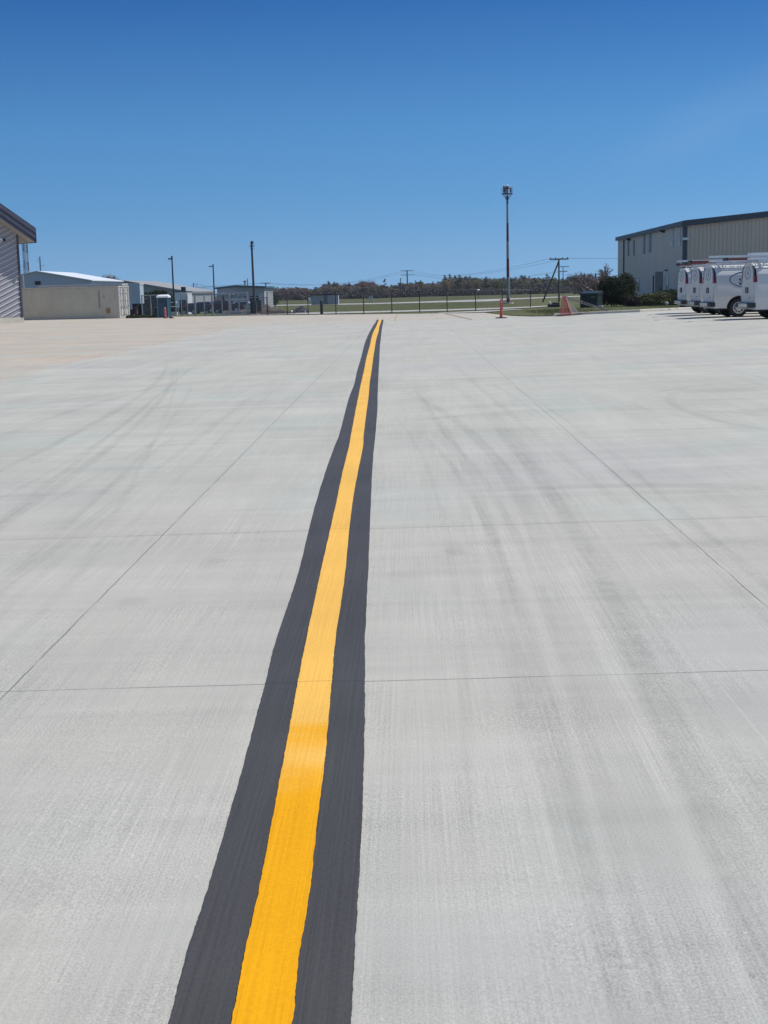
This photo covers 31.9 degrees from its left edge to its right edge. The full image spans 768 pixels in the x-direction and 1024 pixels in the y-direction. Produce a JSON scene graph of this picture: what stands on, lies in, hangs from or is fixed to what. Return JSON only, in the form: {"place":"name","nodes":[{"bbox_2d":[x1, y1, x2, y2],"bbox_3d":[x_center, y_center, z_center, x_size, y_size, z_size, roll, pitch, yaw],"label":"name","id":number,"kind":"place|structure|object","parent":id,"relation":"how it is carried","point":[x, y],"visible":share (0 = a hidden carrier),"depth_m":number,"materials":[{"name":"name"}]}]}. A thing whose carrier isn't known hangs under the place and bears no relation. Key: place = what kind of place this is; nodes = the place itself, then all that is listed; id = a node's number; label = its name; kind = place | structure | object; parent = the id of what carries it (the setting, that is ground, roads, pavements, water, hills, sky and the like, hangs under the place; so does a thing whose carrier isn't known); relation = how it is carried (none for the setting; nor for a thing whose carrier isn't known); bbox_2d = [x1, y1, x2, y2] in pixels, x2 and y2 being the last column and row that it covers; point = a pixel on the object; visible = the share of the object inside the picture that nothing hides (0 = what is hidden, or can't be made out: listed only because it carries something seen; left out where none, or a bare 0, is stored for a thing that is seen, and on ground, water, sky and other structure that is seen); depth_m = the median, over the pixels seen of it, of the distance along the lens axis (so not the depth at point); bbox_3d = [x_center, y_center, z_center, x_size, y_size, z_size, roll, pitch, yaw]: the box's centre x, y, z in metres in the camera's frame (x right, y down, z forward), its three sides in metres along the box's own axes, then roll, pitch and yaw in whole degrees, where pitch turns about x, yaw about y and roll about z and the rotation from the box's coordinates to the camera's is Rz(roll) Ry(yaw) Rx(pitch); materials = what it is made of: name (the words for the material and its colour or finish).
{"place":"outdoors","nodes":[
{"label":"outdoors","id":0,"kind":"place"},
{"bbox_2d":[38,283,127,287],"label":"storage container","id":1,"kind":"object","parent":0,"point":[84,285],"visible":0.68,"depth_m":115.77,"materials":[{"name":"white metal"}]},
{"bbox_2d":[102,275,118,279],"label":"round tree","id":2,"kind":"object","parent":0,"point":[111,277],"visible":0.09,"depth_m":242.25,"materials":[{"name":"plant"}]},
{"bbox_2d":[223,309,246,313],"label":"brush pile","id":3,"kind":"object","parent":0,"point":[225,312],"visible":0.44,"depth_m":120.97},
{"bbox_2d":[260,310,294,314],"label":"rock row","id":4,"kind":"object","parent":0,"point":[276,312],"visible":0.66,"depth_m":114.41,"materials":[{"name":"grey stone"}]},
{"bbox_2d":[133,293,622,316],"bbox_3d":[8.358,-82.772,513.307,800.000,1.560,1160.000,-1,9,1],"label":"ground","id":5,"kind":"structure","parent":0,"point":[534,302],"depth_m":243.37,"materials":[{"name":"green plant"}]},
{"bbox_2d":[0,203,36,323],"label":"hangar","id":6,"kind":"structure","parent":5,"relation":"on","point":[16,230],"depth_m":97.31,"materials":[{"name":"grey metal"}]},
{"bbox_2d":[20,244,25,272],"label":"radio mast","id":7,"kind":"object","parent":5,"relation":"on","point":[23,259],"visible":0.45,"depth_m":592.17,"materials":[{"name":"grey metal"}]},
{"bbox_2d":[24,244,28,272],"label":"radio mast","id":8,"kind":"object","parent":5,"relation":"on","point":[26,251],"visible":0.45,"depth_m":592.06,"materials":[{"name":"grey metal"}]},
{"bbox_2d":[21,271,123,287],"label":"white hangar","id":9,"kind":"structure","parent":5,"relation":"on","point":[34,279],"depth_m":188.04,"materials":[{"name":"metal"}]},
{"bbox_2d":[127,283,143,314],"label":"semi trailer","id":10,"kind":"object","parent":5,"relation":"on","point":[136,291],"visible":0.24,"depth_m":163.47,"materials":[{"name":"white paint"}]},
{"bbox_2d":[125,314,157,317],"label":"grass clump","id":11,"kind":"object","parent":5,"relation":"on","point":[143,316],"visible":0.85,"depth_m":107.77,"materials":[{"name":"green plant"}]},
{"bbox_2d":[135,293,152,314],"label":"evergreen shrub","id":12,"kind":"object","parent":5,"relation":"on","point":[139,308],"visible":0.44,"depth_m":176.00,"materials":[{"name":"green plant"}]},
{"bbox_2d":[139,292,155,314],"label":"evergreen shrub","id":13,"kind":"object","parent":5,"relation":"on","point":[148,308],"visible":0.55,"depth_m":175.92,"materials":[{"name":"green plant"}]},
{"bbox_2d":[141,295,156,315],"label":"silver fence","id":14,"kind":"object","parent":5,"relation":"on","point":[150,307],"visible":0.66,"depth_m":118.85,"materials":[{"name":"metal"}]},
{"bbox_2d":[143,290,159,314],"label":"evergreen shrub","id":15,"kind":"object","parent":5,"relation":"on","point":[152,292],"visible":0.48,"depth_m":175.83,"materials":[{"name":"green plant"}]},
{"bbox_2d":[152,288,171,310],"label":"evergreen shrub","id":16,"kind":"object","parent":5,"relation":"on","point":[162,292],"visible":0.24,"depth_m":175.79,"materials":[{"name":"green plant"}]},
{"bbox_2d":[122,280,213,312],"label":"grey roofed building","id":17,"kind":"structure","parent":5,"relation":"on","point":[148,286],"depth_m":236.62,"materials":[{"name":"grey metal"}]},
{"bbox_2d":[161,291,176,311],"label":"evergreen shrub","id":18,"kind":"object","parent":5,"relation":"on","point":[171,299],"visible":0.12,"depth_m":176.18,"materials":[{"name":"green plant"}]},
{"bbox_2d":[168,256,177,315],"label":"light pole","id":19,"kind":"object","parent":5,"relation":"on","point":[174,313],"visible":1,"depth_m":120.63,"materials":[{"name":"grey metal"}]},
{"bbox_2d":[174,287,192,313],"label":"pale shed","id":20,"kind":"structure","parent":5,"relation":"on","point":[178,293],"depth_m":198.09,"materials":[{"name":"white metal"}]},
{"bbox_2d":[177,303,208,313],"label":"parked car","id":21,"kind":"object","parent":5,"relation":"on","point":[185,308],"visible":0.35,"depth_m":162.88,"materials":[{"name":"red paint"}]},
{"bbox_2d":[180,293,229,315],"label":"silver fence","id":22,"kind":"object","parent":5,"relation":"on","point":[204,300],"visible":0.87,"depth_m":115.78,"materials":[{"name":"metal"}]},
{"bbox_2d":[188,302,227,313],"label":"parked car","id":23,"kind":"object","parent":5,"relation":"on","point":[199,306],"visible":0.45,"depth_m":155.65,"materials":[{"name":"blue paint"}]},
{"bbox_2d":[209,264,214,312],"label":"light pole","id":24,"kind":"object","parent":5,"relation":"on","point":[213,280],"visible":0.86,"depth_m":167.84,"materials":[{"name":"grey metal"}]},
{"bbox_2d":[203,300,243,312],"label":"parked car","id":25,"kind":"object","parent":5,"relation":"on","point":[219,306],"visible":0.49,"depth_m":148.11,"materials":[{"name":"grey metal"}]},
{"bbox_2d":[216,292,258,314],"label":"sliding gate","id":26,"kind":"structure","parent":5,"relation":"on","point":[246,299],"depth_m":115.39,"materials":[{"name":"metal"}]},
{"bbox_2d":[231,301,249,310],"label":"parked car","id":27,"kind":"object","parent":5,"relation":"on","point":[244,304],"visible":0.07,"depth_m":157.64,"materials":[{"name":"silver metal"}]},
{"bbox_2d":[215,279,274,306],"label":"green roofed building","id":28,"kind":"structure","parent":5,"relation":"on","point":[260,291],"depth_m":266.98,"materials":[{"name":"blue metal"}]},
{"bbox_2d":[249,241,261,315],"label":"steel pole","id":29,"kind":"object","parent":5,"relation":"on","point":[259,306],"visible":0.86,"depth_m":106.71,"materials":[{"name":"brown metal"}]},
{"bbox_2d":[249,304,279,313],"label":"dirt heap","id":30,"kind":"object","parent":5,"relation":"on","point":[264,308],"visible":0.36,"depth_m":117.56,"materials":[{"name":"brown soil"}]},
{"bbox_2d":[320,300,322,314],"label":"bollard","id":31,"kind":"object","parent":5,"relation":"on","point":[321,307],"visible":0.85,"depth_m":103.48,"materials":[{"name":"black metal"}]},
{"bbox_2d":[310,294,338,304],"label":"field shed","id":32,"kind":"structure","parent":5,"relation":"on","point":[322,297],"depth_m":296.56,"materials":[{"name":"grey metal"}]},
{"bbox_2d":[323,295,327,303],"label":"door","id":33,"kind":"structure","parent":32,"relation":"in","point":[326,299],"depth_m":296.52,"materials":[{"name":"grey metal"}]},
{"bbox_2d":[323,285,331,293],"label":"deciduous tree","id":34,"kind":"object","parent":5,"relation":"on","point":[327,288],"visible":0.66,"depth_m":525.17,"materials":[{"name":"green plant"}]},
{"bbox_2d":[368,285,376,290],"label":"deciduous tree","id":35,"kind":"object","parent":5,"relation":"on","point":[372,287],"visible":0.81,"depth_m":524.42,"materials":[{"name":"green plant"}]},
{"bbox_2d":[266,290,530,314],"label":"black fence","id":36,"kind":"object","parent":5,"relation":"on","point":[335,298],"visible":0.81,"depth_m":101.58,"materials":[{"name":"metal"}]},
{"bbox_2d":[274,296,579,305],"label":"taxiway","id":37,"kind":"structure","parent":5,"relation":"on","point":[439,301],"depth_m":305.42,"materials":[{"name":"concrete"}]},
{"bbox_2d":[171,304,690,316],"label":"grass tufts","id":38,"kind":"object","parent":5,"relation":"on","point":[552,312],"visible":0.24,"depth_m":78.75,"materials":[{"name":"green plant"}]},
{"bbox_2d":[273,277,589,299],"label":"woodland","id":39,"kind":"object","parent":5,"relation":"on","point":[551,290],"visible":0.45,"depth_m":497.67,"materials":[{"name":"green plant"}]},
{"bbox_2d":[442,281,450,291],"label":"deciduous tree","id":40,"kind":"object","parent":5,"relation":"on","point":[446,286],"visible":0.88,"depth_m":521.32,"materials":[{"name":"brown plant"}]},
{"bbox_2d":[447,279,456,288],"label":"deciduous tree","id":41,"kind":"object","parent":5,"relation":"on","point":[452,281],"visible":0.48,"depth_m":539.91,"materials":[{"name":"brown plant"}]},
{"bbox_2d":[465,280,474,289],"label":"deciduous tree","id":42,"kind":"object","parent":5,"relation":"on","point":[470,285],"visible":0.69,"depth_m":517.93,"materials":[{"name":"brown plant"}]},
{"bbox_2d":[473,280,481,289],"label":"deciduous tree","id":43,"kind":"object","parent":5,"relation":"on","point":[477,285],"visible":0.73,"depth_m":525.41,"materials":[{"name":"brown plant"}]},
{"bbox_2d":[481,278,490,288],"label":"pine tree","id":44,"kind":"object","parent":5,"relation":"on","point":[486,285],"visible":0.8,"depth_m":535.11,"materials":[{"name":"green plant"}]},
{"bbox_2d":[492,280,499,288],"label":"deciduous tree","id":45,"kind":"object","parent":5,"relation":"on","point":[495,286],"visible":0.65,"depth_m":519.66,"materials":[{"name":"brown plant"}]},
{"bbox_2d":[494,279,500,287],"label":"deciduous tree","id":46,"kind":"object","parent":5,"relation":"on","point":[498,282],"visible":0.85,"depth_m":519.41,"materials":[{"name":"green plant"}]},
{"bbox_2d":[502,185,513,303],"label":"light pole","id":47,"kind":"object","parent":5,"relation":"on","point":[505,191],"depth_m":229.10,"materials":[{"name":"metal"}]},
{"bbox_2d":[515,280,524,288],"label":"deciduous tree","id":48,"kind":"object","parent":5,"relation":"on","point":[518,282],"visible":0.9,"depth_m":519.31,"materials":[{"name":"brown plant"}]},
{"bbox_2d":[529,280,536,287],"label":"deciduous tree","id":49,"kind":"object","parent":5,"relation":"on","point":[531,284],"visible":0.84,"depth_m":527.32,"materials":[{"name":"brown plant"}]},
{"bbox_2d":[536,282,543,287],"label":"deciduous tree","id":50,"kind":"object","parent":5,"relation":"on","point":[538,284],"visible":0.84,"depth_m":518.32,"materials":[{"name":"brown plant"}]},
{"bbox_2d":[547,301,559,306],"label":"ground box","id":51,"kind":"object","parent":5,"relation":"on","point":[555,304],"visible":1,"depth_m":96.86,"materials":[{"name":"black plastic"}]},
{"bbox_2d":[542,257,568,301],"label":"utility pole","id":52,"kind":"object","parent":5,"relation":"on","point":[558,263],"visible":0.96,"depth_m":213.29,"materials":[{"name":"brown wood"}]},
{"bbox_2d":[560,266,568,294],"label":"utility pole","id":53,"kind":"object","parent":5,"relation":"on","point":[563,271],"visible":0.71,"depth_m":412.69,"materials":[{"name":"brown wood"}]},
{"bbox_2d":[563,272,585,292],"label":"bare tree","id":54,"kind":"object","parent":5,"relation":"on","point":[572,277],"visible":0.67,"depth_m":255.61,"materials":[{"name":"brown plant"}]},
{"bbox_2d":[568,271,598,290],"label":"bare tree","id":55,"kind":"object","parent":5,"relation":"on","point":[584,278],"visible":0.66,"depth_m":225.65,"materials":[{"name":"brown plant"}]},
{"bbox_2d":[579,291,602,307],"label":"transformer box","id":56,"kind":"object","parent":5,"relation":"on","point":[593,297],"visible":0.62,"depth_m":83.33,"materials":[{"name":"green metal"}]},
{"bbox_2d":[582,271,612,289],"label":"bare tree","id":57,"kind":"object","parent":5,"relation":"on","point":[593,284],"visible":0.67,"depth_m":186.93,"materials":[{"name":"brown plant"}]},
{"bbox_2d":[596,263,617,278],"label":"bare tree","id":58,"kind":"object","parent":5,"relation":"on","point":[606,273],"visible":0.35,"depth_m":182.19,"materials":[{"name":"grey plant"}]},
{"bbox_2d":[554,307,691,315],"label":"kerb","id":59,"kind":"structure","parent":5,"relation":"on","point":[641,310],"depth_m":69.27,"materials":[{"name":"concrete"}]},
{"bbox_2d":[618,272,637,305],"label":"evergreen shrub","id":60,"kind":"object","parent":5,"relation":"on","point":[632,283],"visible":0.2,"depth_m":91.11,"materials":[{"name":"green plant"}]},
{"bbox_2d":[625,296,640,306],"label":"bare shrub","id":61,"kind":"object","parent":5,"relation":"on","point":[635,301],"visible":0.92,"depth_m":80.84,"materials":[{"name":"brown plant"}]},
{"bbox_2d":[634,293,658,305],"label":"juniper shrub","id":62,"kind":"object","parent":5,"relation":"on","point":[647,299],"visible":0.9,"depth_m":81.10,"materials":[{"name":"green plant"}]},
{"bbox_2d":[650,290,672,305],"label":"juniper shrub","id":63,"kind":"object","parent":5,"relation":"on","point":[661,301],"visible":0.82,"depth_m":81.29,"materials":[{"name":"green plant"}]},
{"bbox_2d":[662,289,677,304],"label":"juniper shrub","id":64,"kind":"object","parent":5,"relation":"on","point":[673,292],"visible":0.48,"depth_m":81.60,"materials":[{"name":"green plant"}]},
{"bbox_2d":[615,211,767,295],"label":"metal building","id":65,"kind":"structure","parent":5,"relation":"on","point":[648,259],"depth_m":102.58,"materials":[{"name":"beige metal"}]},
{"bbox_2d":[627,240,628,255],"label":"window","id":66,"kind":"structure","parent":65,"relation":"in","point":[627,240],"depth_m":127.19,"materials":[{"name":"grey glass"}]},
{"bbox_2d":[643,234,644,253],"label":"window","id":67,"kind":"structure","parent":65,"relation":"in","point":[644,234],"depth_m":118.21,"materials":[{"name":"grey glass"}]},
{"bbox_2d":[649,233,650,251],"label":"window","id":68,"kind":"structure","parent":65,"relation":"in","point":[649,233],"depth_m":115.48,"materials":[{"name":"grey glass"}]},
{"bbox_2d":[653,271,662,292],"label":"door","id":69,"kind":"structure","parent":65,"relation":"in","point":[658,275],"depth_m":111.97,"materials":[{"name":"grey metal"}]},
{"bbox_2d":[665,275,667,288],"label":"window","id":70,"kind":"structure","parent":65,"relation":"in","point":[666,276],"depth_m":108.59,"materials":[{"name":"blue glass"}]},
{"bbox_2d":[670,229,673,246],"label":"window","id":71,"kind":"structure","parent":65,"relation":"in","point":[672,230],"depth_m":105.83,"materials":[{"name":"blue glass"}]},
{"bbox_2d":[678,226,680,245],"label":"window","id":72,"kind":"structure","parent":65,"relation":"in","point":[679,228],"depth_m":103.00,"materials":[{"name":"blue glass"}]},
{"bbox_2d":[0,310,767,1023],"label":"concrete apron","id":73,"kind":"object","parent":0,"point":[564,816],"visible":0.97,"depth_m":6.46,"materials":[{"name":"grey concrete"}]},
{"bbox_2d":[22,286,129,319],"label":"shipping container","id":74,"kind":"object","parent":73,"relation":"on","point":[85,302],"visible":0.84,"depth_m":109.78,"materials":[{"name":"white metal"}]},
{"bbox_2d":[119,287,124,315],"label":"door","id":75,"kind":"structure","parent":74,"relation":"in","point":[121,296],"depth_m":109.62,"materials":[{"name":"beige paint"}]},
{"bbox_2d":[123,287,129,315],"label":"door","id":76,"kind":"structure","parent":74,"relation":"in","point":[126,308],"depth_m":110.66,"materials":[{"name":"beige paint"}]},
{"bbox_2d":[156,294,170,317],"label":"portable toilet","id":77,"kind":"object","parent":73,"relation":"on","point":[163,301],"visible":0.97,"depth_m":106.58,"materials":[{"name":"teal plastic"}]},
{"bbox_2d":[159,299,166,315],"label":"door","id":78,"kind":"structure","parent":77,"relation":"in","point":[162,302],"depth_m":106.55,"materials":[{"name":"teal plastic"}]},
{"bbox_2d":[168,320,382,1023],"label":"black marking border","id":79,"kind":"object","parent":73,"relation":"on","point":[207,989],"visible":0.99,"depth_m":4.45,"materials":[{"name":"paint"}]},
{"bbox_2d":[231,320,380,1023],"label":"yellow marking line","id":80,"kind":"object","parent":79,"relation":"on","point":[266,987],"visible":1,"depth_m":4.47,"materials":[{"name":"paint"}]},
{"bbox_2d":[496,299,506,317],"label":"delineator post","id":81,"kind":"object","parent":73,"relation":"on","point":[501,313],"visible":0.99,"depth_m":71.41,"materials":[{"name":"orange plastic"}]},
{"bbox_2d":[557,296,607,315],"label":"barrier","id":82,"kind":"object","parent":73,"relation":"on","point":[566,298],"visible":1,"depth_m":69.58,"materials":[{"name":"red"}]},
{"bbox_2d":[673,264,744,312],"bbox_3d":[16.485,-10.406,62.512,5.665,2.180,2.360,-1,9,1],"label":"cargo van","id":83,"kind":"object","parent":73,"relation":"on","point":[684,285],"visible":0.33,"depth_m":61.98,"materials":[{"name":"white metal"}]},
{"bbox_2d":[676,263,699,265],"bbox_3d":[15.029,-11.446,61.993,3.020,0.110,0.490,-1,9,1],"label":"ladder","id":84,"kind":"object","parent":83,"relation":"on","point":[678,264],"visible":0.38,"depth_m":61.77,"materials":[{"name":"metal"}]},
{"bbox_2d":[677,259,722,265],"bbox_3d":[15.490,-11.639,62.618,3.600,0.245,0.410,-1,9,1],"label":"ladder","id":85,"kind":"object","parent":83,"relation":"on","point":[695,260],"visible":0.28,"depth_m":62.41,"materials":[{"name":"metal"}]},
{"bbox_2d":[686,263,747,314],"bbox_3d":[16.223,-9.764,58.669,5.665,2.180,2.360,-1,9,1],"label":"cargo van","id":86,"kind":"object","parent":73,"relation":"on","point":[696,283],"visible":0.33,"depth_m":58.35,"materials":[{"name":"white metal"}]},
{"bbox_2d":[683,262,716,264],"bbox_3d":[14.917,-10.816,58.198,3.820,0.110,0.490,-1,9,1],"label":"ladder","id":87,"kind":"object","parent":86,"relation":"on","point":[684,263],"visible":0.27,"depth_m":57.98,"materials":[{"name":"metal"}]},
{"bbox_2d":[698,261,767,316],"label":"cargo van","id":88,"kind":"object","parent":73,"relation":"on","point":[722,290],"visible":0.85,"depth_m":53.58,"materials":[{"name":"white metal"}]},
{"bbox_2d":[688,260,744,262],"bbox_3d":[14.171,-10.180,54.460,3.620,0.110,0.490,-1,9,1],"label":"ladder","id":89,"kind":"object","parent":88,"relation":"on","point":[690,261],"visible":0.38,"depth_m":54.24,"materials":[{"name":"metal"}]},
{"bbox_2d":[709,255,767,261],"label":"ladder","id":90,"kind":"object","parent":88,"relation":"on","point":[726,256],"visible":0.69,"depth_m":53.51,"materials":[{"name":"metal"}]},
{"bbox_2d":[736,259,767,317],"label":"cargo van","id":91,"kind":"object","parent":73,"relation":"on","point":[754,282],"visible":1,"depth_m":49.68,"materials":[{"name":"white paint"}]},
{"bbox_2d":[723,258,762,260],"bbox_3d":[14.397,-9.524,50.456,3.220,0.110,0.540,-1,9,1],"label":"ladder","id":92,"kind":"object","parent":91,"relation":"on","point":[727,259],"visible":0.6,"depth_m":50.21,"materials":[{"name":"metal"}]},
{"bbox_2d":[747,252,767,259],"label":"ladder","id":93,"kind":"object","parent":91,"relation":"on","point":[758,258],"visible":1,"depth_m":49.59,"materials":[{"name":"metal"}]},
{"bbox_2d":[0,0,767,297],"label":"sky","id":94,"kind":"structure","parent":0,"point":[351,141],"materials":[{"name":"blue"}]},
{"bbox_2d":[291,306,544,313],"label":"perimeter road","id":95,"kind":"structure","parent":0,"point":[414,310],"depth_m":107.96,"materials":[{"name":"grey asphalt"}]},
{"bbox_2d":[293,305,309,312],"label":"dirt heap","id":96,"kind":"object","parent":95,"relation":"on","point":[300,310],"visible":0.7,"depth_m":116.92,"materials":[{"name":"grey soil"}]},
{"bbox_2d":[421,309,521,313],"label":"service path","id":97,"kind":"structure","parent":0,"point":[479,311],"depth_m":95.16,"materials":[{"name":"concrete"}]},
{"bbox_2d":[408,272,549,279],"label":"overhead wire","id":98,"kind":"object","parent":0,"point":[475,279],"visible":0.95,"depth_m":480.89,"materials":[{"name":"brown metal"}]},
{"bbox_2d":[540,305,680,315],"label":"lawn","id":99,"kind":"structure","parent":0,"point":[634,308],"depth_m":74.78,"materials":[{"name":"green plant"}]},
{"bbox_2d":[596,276,631,305],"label":"evergreen shrub","id":100,"kind":"object","parent":99,"relation":"on","point":[612,288],"visible":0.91,"depth_m":89.43,"materials":[{"name":"green plant"}]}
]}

